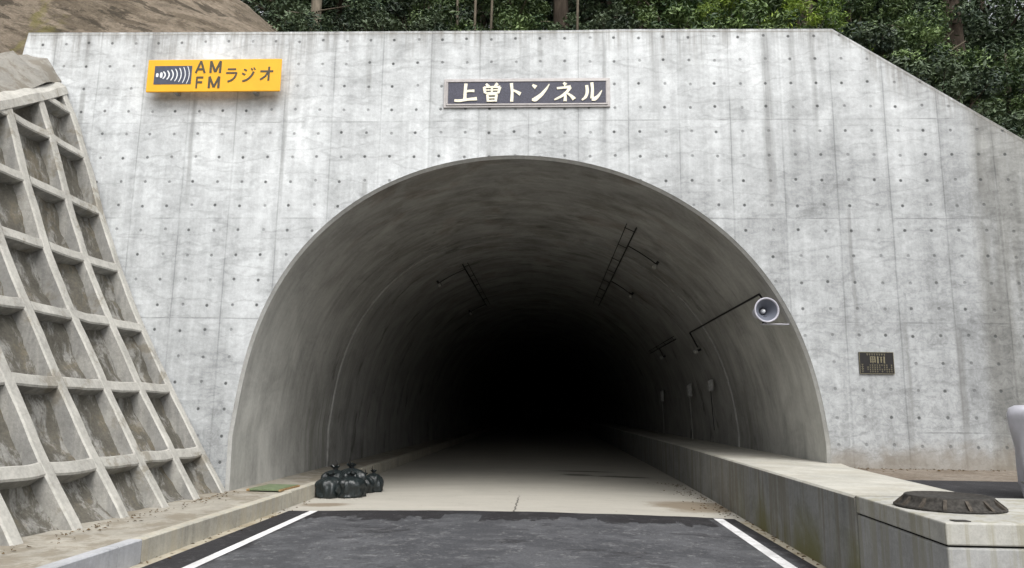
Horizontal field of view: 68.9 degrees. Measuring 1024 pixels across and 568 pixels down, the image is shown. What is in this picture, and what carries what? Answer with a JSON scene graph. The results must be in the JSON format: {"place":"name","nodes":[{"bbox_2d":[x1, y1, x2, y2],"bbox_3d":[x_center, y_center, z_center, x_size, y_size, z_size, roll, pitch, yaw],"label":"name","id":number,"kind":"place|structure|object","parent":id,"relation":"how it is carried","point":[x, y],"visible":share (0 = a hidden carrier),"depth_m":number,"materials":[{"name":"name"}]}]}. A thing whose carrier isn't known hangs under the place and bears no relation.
{"place":"outdoors","nodes":[
{"label":"outdoors","id":0,"kind":"place"},
{"bbox_2d":[0,0,278,54],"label":"rock slope","id":1,"kind":"structure","parent":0,"point":[20,20],"depth_m":16.49,"materials":[{"name":"brown stone"}]},
{"bbox_2d":[129,512,281,567],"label":"gutter","id":2,"kind":"object","parent":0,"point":[164,556],"visible":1,"depth_m":9.21,"materials":[{"name":"concrete"}]},
{"bbox_2d":[0,417,524,567],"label":"footway","id":3,"kind":"structure","parent":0,"point":[45,548],"depth_m":9.15,"materials":[{"name":"concrete"}]},
{"bbox_2d":[37,546,117,567],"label":"kerb","id":4,"kind":"structure","parent":3,"relation":"on","point":[104,557],"depth_m":7.13,"materials":[{"name":"grey concrete"}]},
{"bbox_2d":[0,82,225,545],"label":"slope crib","id":5,"kind":"object","parent":3,"relation":"on","point":[95,424],"visible":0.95,"depth_m":11.07,"materials":[{"name":"concrete"}]},
{"bbox_2d":[0,51,60,91],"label":"mortar mound","id":6,"kind":"object","parent":5,"relation":"on","point":[17,72],"visible":0.99,"depth_m":12.96,"materials":[{"name":"beige concrete"}]},
{"bbox_2d":[107,539,141,567],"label":"kerb","id":7,"kind":"structure","parent":3,"relation":"on","point":[129,553],"depth_m":7.74,"materials":[{"name":"grey concrete"}]},
{"bbox_2d":[131,491,291,562],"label":"kerb","id":8,"kind":"structure","parent":3,"relation":"on","point":[157,543],"depth_m":9.54,"materials":[{"name":"concrete"}]},
{"bbox_2d":[246,484,299,491],"bbox_3d":[-4.163,3.561,13.041,0.610,0.043,0.840,0,-10,7],"label":"board","id":9,"kind":"object","parent":3,"relation":"on","point":[276,487],"visible":1,"depth_m":12.86,"materials":[{"name":"wood"}]},
{"bbox_2d":[142,510,816,567],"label":"road","id":10,"kind":"structure","parent":0,"point":[413,539],"depth_m":9.22,"materials":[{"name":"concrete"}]},
{"bbox_2d":[182,511,315,567],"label":"road marking","id":11,"kind":"object","parent":10,"relation":"on","point":[225,550],"visible":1,"depth_m":9.16,"materials":[{"name":"paint"}]},
{"bbox_2d":[713,518,796,567],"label":"road marking","id":12,"kind":"object","parent":10,"relation":"on","point":[778,559],"visible":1,"depth_m":9.38,"materials":[{"name":"paint"}]},
{"bbox_2d":[278,419,747,521],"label":"tunnel floor","id":13,"kind":"structure","parent":0,"point":[546,465],"depth_m":17.36,"materials":[{"name":"concrete"}]},
{"bbox_2d":[315,469,339,498],"bbox_3d":[-3.427,3.769,14.142,0.622,0.530,0.619,3,-10,-14],"label":"bag","id":14,"kind":"object","parent":13,"relation":"on","point":[326,487],"visible":0.84,"depth_m":13.93,"materials":[{"name":"plastic"}]},
{"bbox_2d":[321,460,341,478],"bbox_3d":[-3.444,3.774,14.567,0.529,0.662,0.587,-8,-13,41],"label":"bag","id":15,"kind":"object","parent":13,"relation":"on","point":[336,471],"visible":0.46,"depth_m":14.48,"materials":[{"name":"plastic"}]},
{"bbox_2d":[335,468,366,497],"bbox_3d":[-3.063,3.766,14.152,0.605,0.530,0.617,-4,-11,24],"label":"bag","id":16,"kind":"object","parent":13,"relation":"on","point":[351,485],"visible":0.96,"depth_m":13.94,"materials":[{"name":"plastic"}]},
{"bbox_2d":[339,460,365,481],"bbox_3d":[-3.182,3.763,14.627,0.678,0.698,0.693,1,-10,-4],"label":"bag","id":17,"kind":"object","parent":13,"relation":"on","point":[359,472],"visible":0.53,"depth_m":14.48,"materials":[{"name":"plastic"}]},
{"bbox_2d":[365,470,373,492],"bbox_3d":[-2.947,3.918,14.836,0.468,0.458,0.440,5,-11,-25],"label":"bag","id":18,"kind":"object","parent":13,"relation":"on","point":[370,483],"visible":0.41,"depth_m":14.74,"materials":[{"name":"plastic"}]},
{"bbox_2d":[366,466,383,491],"bbox_3d":[-2.795,3.929,15.048,0.440,0.505,0.440,-2,-10,16],"label":"bag","id":19,"kind":"object","parent":13,"relation":"on","point":[378,482],"visible":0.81,"depth_m":14.92,"materials":[{"name":"plastic"}]},
{"bbox_2d":[285,417,523,506],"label":"kerb","id":20,"kind":"structure","parent":13,"relation":"on","point":[303,493],"depth_m":21.85,"materials":[{"name":"concrete"}]},
{"bbox_2d":[1,467,999,564],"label":"leaf litter","id":21,"kind":"object","parent":13,"relation":"on","point":[296,507],"visible":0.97,"depth_m":11.10,"materials":[{"name":"brown plant"}]},
{"bbox_2d":[563,415,952,567],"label":"wall","id":22,"kind":"structure","parent":13,"relation":"on","point":[806,507],"depth_m":10.67,"materials":[{"name":"concrete"}]},
{"bbox_2d":[660,390,664,433],"bbox_3d":[5.513,4.693,27.365,0.152,1.622,0.217,0,-10,3],"label":"wrapped box","id":23,"kind":"object","parent":22,"relation":"on","point":[661,395],"visible":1,"depth_m":27.37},
{"bbox_2d":[739,521,825,567],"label":"gutter","id":24,"kind":"object","parent":13,"relation":"on","point":[779,542],"visible":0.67,"depth_m":9.61,"materials":[{"name":"concrete"}]},
{"bbox_2d":[23,29,1023,490],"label":"tunnel portal","id":25,"kind":"object","parent":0,"point":[315,229],"visible":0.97,"depth_m":13.57,"materials":[{"name":"concrete"}]},
{"bbox_2d":[146,59,281,95],"bbox_3d":[-5.455,-3.800,13.769,2.500,0.630,0.258,0,-10,3],"label":"radio sign","id":26,"kind":"object","parent":25,"relation":"attached to","point":[255,77],"visible":1,"depth_m":13.65,"materials":[{"name":"metal"}]},
{"bbox_2d":[439,263,489,311],"bbox_3d":[-1.500,0.314,25.044,0.904,0.464,8.300,0,-10,3],"label":"cable tray","id":27,"kind":"object","parent":25,"relation":"hanging from","point":[472,282],"visible":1,"depth_m":23.08,"materials":[{"name":"black metal"}]},
{"bbox_2d":[443,78,609,107],"bbox_3d":[0.264,-3.471,13.539,3.020,0.550,0.064,0,-10,3],"label":"name plaque","id":28,"kind":"object","parent":25,"relation":"attached to","point":[531,93],"visible":1,"depth_m":13.53,"materials":[{"name":"metal"}]},
{"bbox_2d":[593,223,654,305],"bbox_3d":[3.069,-0.046,21.182,0.850,0.535,11.600,0,-10,3],"label":"cable tray","id":29,"kind":"object","parent":25,"relation":"hanging from","point":[634,231],"visible":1,"depth_m":18.55,"materials":[{"name":"black metal"}]},
{"bbox_2d":[652,261,658,269],"bbox_3d":[3.301,-0.432,17.134,0.112,0.204,0.112,37,-6,8],"label":"lamp fitting","id":30,"kind":"object","parent":29,"relation":"attached to","point":[654,266],"visible":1,"depth_m":17.09,"materials":[{"name":"grey metal"}]},
{"bbox_2d":[648,336,675,355],"bbox_3d":[4.914,2.142,24.326,0.207,0.381,5.500,0,-10,3],"label":"cable tray","id":31,"kind":"object","parent":25,"relation":"attached to","point":[662,346],"visible":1,"depth_m":24.17,"materials":[{"name":"black metal"}]},
{"bbox_2d":[686,383,692,438],"bbox_3d":[5.260,3.778,22.049,0.152,1.684,0.217,0,-10,3],"label":"wrapped box","id":32,"kind":"object","parent":25,"relation":"attached to","point":[689,389],"visible":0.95,"depth_m":22.06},
{"bbox_2d":[707,379,714,429],"bbox_3d":[5.127,3.106,19.225,0.151,1.309,0.216,0,-10,3],"label":"wrapped box","id":33,"kind":"object","parent":25,"relation":"attached to","point":[710,387],"visible":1,"depth_m":19.21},
{"bbox_2d":[689,293,762,346],"bbox_3d":[4.611,0.906,16.339,0.248,0.420,6.678,0,-10,3],"label":"conduit","id":34,"kind":"object","parent":25,"relation":"attached to","point":[744,302],"visible":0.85,"depth_m":15.85,"materials":[{"name":"black metal"}]},
{"bbox_2d":[752,297,788,324],"bbox_3d":[4.415,0.489,12.879,0.616,0.454,0.458,1,-10,-1],"label":"horn speaker","id":35,"kind":"object","parent":25,"relation":"attached to","point":[765,311],"visible":1,"depth_m":12.72},
{"bbox_2d":[858,352,894,373],"bbox_3d":[6.091,1.321,12.461,0.570,0.370,0.034,0,-10,3],"label":"information plaque","id":36,"kind":"object","parent":25,"relation":"attached to","point":[876,362],"visible":1,"depth_m":12.45,"materials":[{"name":"brown metal"}]},
{"bbox_2d":[242,0,1023,30],"label":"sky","id":37,"kind":"structure","parent":0,"point":[242,0],"materials":[{"name":"white"}]},
{"bbox_2d":[854,468,1017,497],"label":"earth bank","id":38,"kind":"structure","parent":0,"point":[959,475],"depth_m":11.08,"materials":[{"name":"beige concrete"}]},
{"bbox_2d":[856,496,1023,567],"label":"handhole box","id":39,"kind":"object","parent":38,"relation":"on","point":[891,535],"visible":0.97,"depth_m":5.93,"materials":[{"name":"concrete"}]},
{"bbox_2d":[893,491,1008,513],"bbox_3d":[3.814,1.899,6.516,0.870,0.109,0.870,0,-10,3],"label":"manhole frame","id":40,"kind":"object","parent":39,"relation":"on","point":[952,502],"visible":1,"depth_m":6.26,"materials":[{"name":"metal"}]},
{"bbox_2d":[906,480,1023,498],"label":"road","id":41,"kind":"structure","parent":0,"point":[1000,489],"depth_m":9.14,"materials":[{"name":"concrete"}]},
{"bbox_2d":[1006,405,1023,495],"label":"covered post","id":42,"kind":"object","parent":41,"relation":"on","point":[1015,416],"visible":1,"depth_m":7.98,"materials":[{"name":"plastic"}]},
{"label":"hillside","id":43,"kind":"structure","parent":0,"visible":0},
{"bbox_2d":[247,0,335,31],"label":"shrub","id":44,"kind":"object","parent":43,"relation":"on","point":[269,14],"visible":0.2,"depth_m":19.56,"materials":[{"name":"green plant"}]},
{"bbox_2d":[242,0,354,24],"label":"broadleaf tree","id":45,"kind":"object","parent":43,"relation":"on","point":[256,6],"visible":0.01,"depth_m":28.05,"materials":[{"name":"green plant"}]},
{"bbox_2d":[240,0,357,11],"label":"broadleaf tree","id":46,"kind":"object","parent":43,"relation":"on","point":[259,3],"visible":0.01,"depth_m":26.21,"materials":[{"name":"green plant"}]},
{"bbox_2d":[280,6,334,31],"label":"shrub","id":47,"kind":"object","parent":43,"relation":"on","point":[307,21],"visible":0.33,"depth_m":18.28,"materials":[{"name":"green plant"}]},
{"bbox_2d":[288,0,349,31],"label":"conifer tree","id":48,"kind":"object","parent":43,"relation":"on","point":[316,5],"visible":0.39,"depth_m":18.59,"materials":[{"name":"brown plant"}]},
{"bbox_2d":[248,0,394,21],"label":"broadleaf tree","id":49,"kind":"object","parent":43,"relation":"on","point":[275,4],"visible":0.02,"depth_m":22.30,"materials":[{"name":"green plant"}]},
{"bbox_2d":[278,0,389,31],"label":"broadleaf tree","id":50,"kind":"object","parent":43,"relation":"on","point":[339,3],"visible":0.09,"depth_m":21.57,"materials":[{"name":"green plant"}]},
{"bbox_2d":[330,8,404,31],"bbox_3d":[-3.290,-5.504,17.526,2.147,2.164,1.652,5,-11,-23],"label":"shrub","id":51,"kind":"object","parent":43,"relation":"on","point":[379,21],"visible":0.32,"depth_m":17.21,"materials":[{"name":"green plant"}]},
{"bbox_2d":[343,0,409,30],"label":"shrub","id":52,"kind":"object","parent":43,"relation":"on","point":[373,5],"visible":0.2,"depth_m":19.62,"materials":[{"name":"green plant"}]},
{"bbox_2d":[360,0,483,28],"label":"broadleaf tree","id":53,"kind":"object","parent":43,"relation":"on","point":[437,1],"visible":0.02,"depth_m":23.34,"materials":[{"name":"green plant"}]},
{"bbox_2d":[378,0,467,26],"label":"broadleaf tree","id":54,"kind":"object","parent":43,"relation":"on","point":[453,3],"visible":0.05,"depth_m":20.31,"materials":[{"name":"green plant"}]},
{"bbox_2d":[383,0,473,30],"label":"shrub","id":55,"kind":"object","parent":43,"relation":"on","point":[399,9],"visible":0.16,"depth_m":18.48,"materials":[{"name":"green plant"}]},
{"bbox_2d":[403,9,454,30],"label":"shrub","id":56,"kind":"object","parent":43,"relation":"on","point":[420,24],"visible":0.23,"depth_m":16.93,"materials":[{"name":"green plant"}]},
{"bbox_2d":[407,0,481,30],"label":"shrub","id":57,"kind":"object","parent":43,"relation":"on","point":[445,8],"visible":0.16,"depth_m":17.66,"materials":[{"name":"green plant"}]},
{"bbox_2d":[456,0,458,29],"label":"sapling","id":58,"kind":"object","parent":43,"relation":"on","point":[457,16],"depth_m":17.80,"materials":[{"name":"brown plant"}]},
{"bbox_2d":[473,0,476,30],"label":"sapling","id":59,"kind":"object","parent":43,"relation":"on","point":[475,6],"depth_m":17.12,"materials":[{"name":"brown plant"}]},
{"bbox_2d":[476,5,486,30],"bbox_3d":[-1.379,-12.979,24.356,4.109,14.956,4.378,2,-10,-6],"label":"conifer tree","id":60,"kind":"object","parent":43,"relation":"on","point":[485,23],"visible":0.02,"depth_m":23.64,"materials":[{"name":"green plant"}]},
{"bbox_2d":[490,0,492,30],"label":"sapling","id":61,"kind":"object","parent":43,"relation":"on","point":[491,15],"depth_m":18.39,"materials":[{"name":"brown plant"}]},
{"bbox_2d":[464,10,528,30],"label":"shrub","id":62,"kind":"object","parent":43,"relation":"on","point":[519,27],"visible":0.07,"depth_m":16.63,"materials":[{"name":"green plant"}]},
{"bbox_2d":[459,0,552,30],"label":"broadleaf tree","id":63,"kind":"object","parent":43,"relation":"on","point":[525,8],"visible":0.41,"depth_m":19.09,"materials":[{"name":"green plant"}]},
{"bbox_2d":[459,0,552,30],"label":"broadleaf tree","id":64,"kind":"object","parent":43,"relation":"on","point":[487,24],"visible":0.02,"depth_m":23.27,"materials":[{"name":"green plant"}]},
{"bbox_2d":[486,5,550,30],"bbox_3d":[0.243,-5.598,17.366,1.822,2.042,1.655,1,-10,-2],"label":"shrub","id":65,"kind":"object","parent":43,"relation":"on","point":[527,20],"visible":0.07,"depth_m":17.24,"materials":[{"name":"green plant"}]},
{"bbox_2d":[550,0,568,28],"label":"conifer tree","id":66,"kind":"object","parent":43,"relation":"on","point":[560,9],"visible":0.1,"depth_m":21.03,"materials":[{"name":"brown plant"}]},
{"bbox_2d":[549,12,590,29],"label":"shrub","id":67,"kind":"object","parent":43,"relation":"on","point":[557,25],"visible":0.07,"depth_m":18.53,"materials":[{"name":"green plant"}]},
{"bbox_2d":[576,0,578,29],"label":"sapling","id":68,"kind":"object","parent":43,"relation":"on","point":[577,14],"visible":0.47,"depth_m":17.42,"materials":[{"name":"brown plant"}]},
{"bbox_2d":[532,0,630,29],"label":"broadleaf tree","id":69,"kind":"object","parent":43,"relation":"on","point":[583,13],"visible":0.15,"depth_m":22.54,"materials":[{"name":"green plant"}]},
{"bbox_2d":[584,2,639,29],"bbox_3d":[2.335,-5.484,17.304,1.565,2.050,2.034,5,-10,-23],"label":"shrub","id":70,"kind":"object","parent":43,"relation":"on","point":[619,22],"visible":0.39,"depth_m":17.01,"materials":[{"name":"green plant"}]},
{"bbox_2d":[584,0,649,22],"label":"broadleaf tree","id":71,"kind":"object","parent":43,"relation":"on","point":[596,4],"visible":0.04,"depth_m":23.21,"materials":[{"name":"green plant"}]},
{"bbox_2d":[612,1,645,28],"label":"conifer tree","id":72,"kind":"object","parent":43,"relation":"on","point":[641,27],"visible":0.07,"depth_m":18.94,"materials":[{"name":"green plant"}]},
{"bbox_2d":[636,4,670,28],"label":"shrub","id":73,"kind":"object","parent":43,"relation":"on","point":[644,16],"visible":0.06,"depth_m":16.72,"materials":[{"name":"green plant"}]},
{"bbox_2d":[622,0,713,28],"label":"broadleaf tree","id":74,"kind":"object","parent":43,"relation":"on","point":[652,3],"visible":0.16,"depth_m":18.29,"materials":[{"name":"green plant"}]},
{"bbox_2d":[647,7,709,28],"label":"shrub","id":75,"kind":"object","parent":43,"relation":"on","point":[686,22],"visible":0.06,"depth_m":16.60,"materials":[{"name":"green plant"}]},
{"bbox_2d":[657,0,746,28],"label":"shrub","id":76,"kind":"object","parent":43,"relation":"on","point":[673,11],"visible":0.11,"depth_m":16.80,"materials":[{"name":"green plant"}]},
{"bbox_2d":[688,0,768,28],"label":"shrub","id":77,"kind":"object","parent":43,"relation":"on","point":[707,9],"visible":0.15,"depth_m":16.93,"materials":[{"name":"green plant"}]},
{"bbox_2d":[689,0,782,25],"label":"broadleaf tree","id":78,"kind":"object","parent":43,"relation":"on","point":[710,1],"depth_m":21.95,"materials":[{"name":"green plant"}]},
{"bbox_2d":[699,1,773,28],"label":"shrub","id":79,"kind":"object","parent":43,"relation":"on","point":[719,24],"visible":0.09,"depth_m":16.25,"materials":[{"name":"green plant"}]},
{"bbox_2d":[692,0,783,27],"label":"broadleaf tree","id":80,"kind":"object","parent":43,"relation":"on","point":[771,3],"visible":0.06,"depth_m":17.55,"materials":[{"name":"green plant"}]},
{"bbox_2d":[718,0,794,28],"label":"shrub","id":81,"kind":"object","parent":43,"relation":"on","point":[758,8],"visible":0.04,"depth_m":17.06,"materials":[{"name":"green plant"}]},
{"bbox_2d":[732,1,811,28],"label":"shrub","id":82,"kind":"object","parent":43,"relation":"on","point":[753,20],"visible":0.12,"depth_m":16.11,"materials":[{"name":"green plant"}]},
{"bbox_2d":[746,0,851,33],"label":"shrub","id":83,"kind":"object","parent":43,"relation":"on","point":[798,3],"visible":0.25,"depth_m":16.40,"materials":[{"name":"green plant"}]},
{"bbox_2d":[794,0,813,28],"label":"conifer tree","id":84,"kind":"object","parent":43,"relation":"on","point":[811,8],"visible":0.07,"depth_m":18.93,"materials":[{"name":"green plant"}]},
{"bbox_2d":[765,0,876,29],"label":"broadleaf tree","id":85,"kind":"object","parent":43,"relation":"on","point":[785,2],"visible":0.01,"depth_m":20.79,"materials":[{"name":"green plant"}]},
{"bbox_2d":[808,15,882,56],"bbox_3d":[7.354,-4.910,17.181,2.086,2.734,2.712,-1,-10,12],"label":"shrub","id":86,"kind":"object","parent":43,"relation":"on","point":[845,32],"visible":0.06,"depth_m":16.26,"materials":[{"name":"green plant"}]},
{"bbox_2d":[805,0,916,56],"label":"broadleaf tree","id":87,"kind":"object","parent":43,"relation":"on","point":[859,7],"visible":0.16,"depth_m":18.20,"materials":[{"name":"green plant"}]},
{"bbox_2d":[849,20,929,84],"bbox_3d":[7.954,-4.362,16.052,2.599,2.620,1.999,1,-10,-2],"label":"shrub","id":88,"kind":"object","parent":43,"relation":"on","point":[884,44],"visible":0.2,"depth_m":15.88,"materials":[{"name":"green plant"}]},
{"bbox_2d":[860,28,952,87],"bbox_3d":[8.502,-4.562,17.431,2.347,3.076,3.051,6,-11,-31],"label":"shrub","id":89,"kind":"object","parent":43,"relation":"on","point":[926,54],"visible":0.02,"depth_m":16.72,"materials":[{"name":"green plant"}]},
{"bbox_2d":[853,0,1004,84],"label":"broadleaf tree","id":90,"kind":"object","parent":43,"relation":"on","point":[967,10],"visible":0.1,"depth_m":18.59,"materials":[{"name":"green plant"}]},
{"bbox_2d":[887,0,992,105],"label":"broadleaf tree","id":91,"kind":"object","parent":43,"relation":"on","point":[936,33],"visible":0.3,"depth_m":16.93,"materials":[{"name":"green plant"}]},
{"bbox_2d":[904,55,1010,121],"bbox_3d":[8.767,-3.550,15.350,1.912,2.506,2.486,5,-10,-23],"label":"shrub","id":92,"kind":"object","parent":43,"relation":"on","point":[957,87],"visible":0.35,"depth_m":15.09,"materials":[{"name":"green plant"}]},
{"bbox_2d":[935,0,981,113],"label":"conifer tree","id":93,"kind":"object","parent":43,"relation":"on","point":[958,30],"visible":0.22,"depth_m":18.30,"materials":[{"name":"brown plant"}]},
{"bbox_2d":[934,58,1004,127],"bbox_3d":[9.883,-3.470,16.445,2.938,2.962,2.260,9,-13,-41],"label":"shrub","id":94,"kind":"object","parent":43,"relation":"on","point":[968,103],"visible":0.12,"depth_m":16.14,"materials":[{"name":"green plant"}]},
{"bbox_2d":[929,67,1023,132],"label":"shrub","id":95,"kind":"object","parent":43,"relation":"on","point":[1009,94],"visible":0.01,"depth_m":16.60,"materials":[{"name":"green plant"}]},
{"bbox_2d":[959,0,1023,107],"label":"broadleaf tree","id":96,"kind":"object","parent":43,"relation":"on","point":[1010,23],"visible":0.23,"depth_m":19.34,"materials":[{"name":"green plant"}]},
{"bbox_2d":[959,30,1023,133],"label":"broadleaf tree","id":97,"kind":"object","parent":43,"relation":"on","point":[1012,67],"visible":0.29,"depth_m":16.65,"materials":[{"name":"green plant"}]},
{"bbox_2d":[989,107,1023,138],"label":"shrub","id":98,"kind":"object","parent":43,"relation":"on","point":[1012,125],"visible":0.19,"depth_m":15.55,"materials":[{"name":"green plant"}]},
{"bbox_2d":[997,78,1023,118],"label":"broadleaf tree","id":99,"kind":"object","parent":43,"relation":"on","point":[1016,90],"visible":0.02,"depth_m":17.40,"materials":[{"name":"green plant"}]}
]}

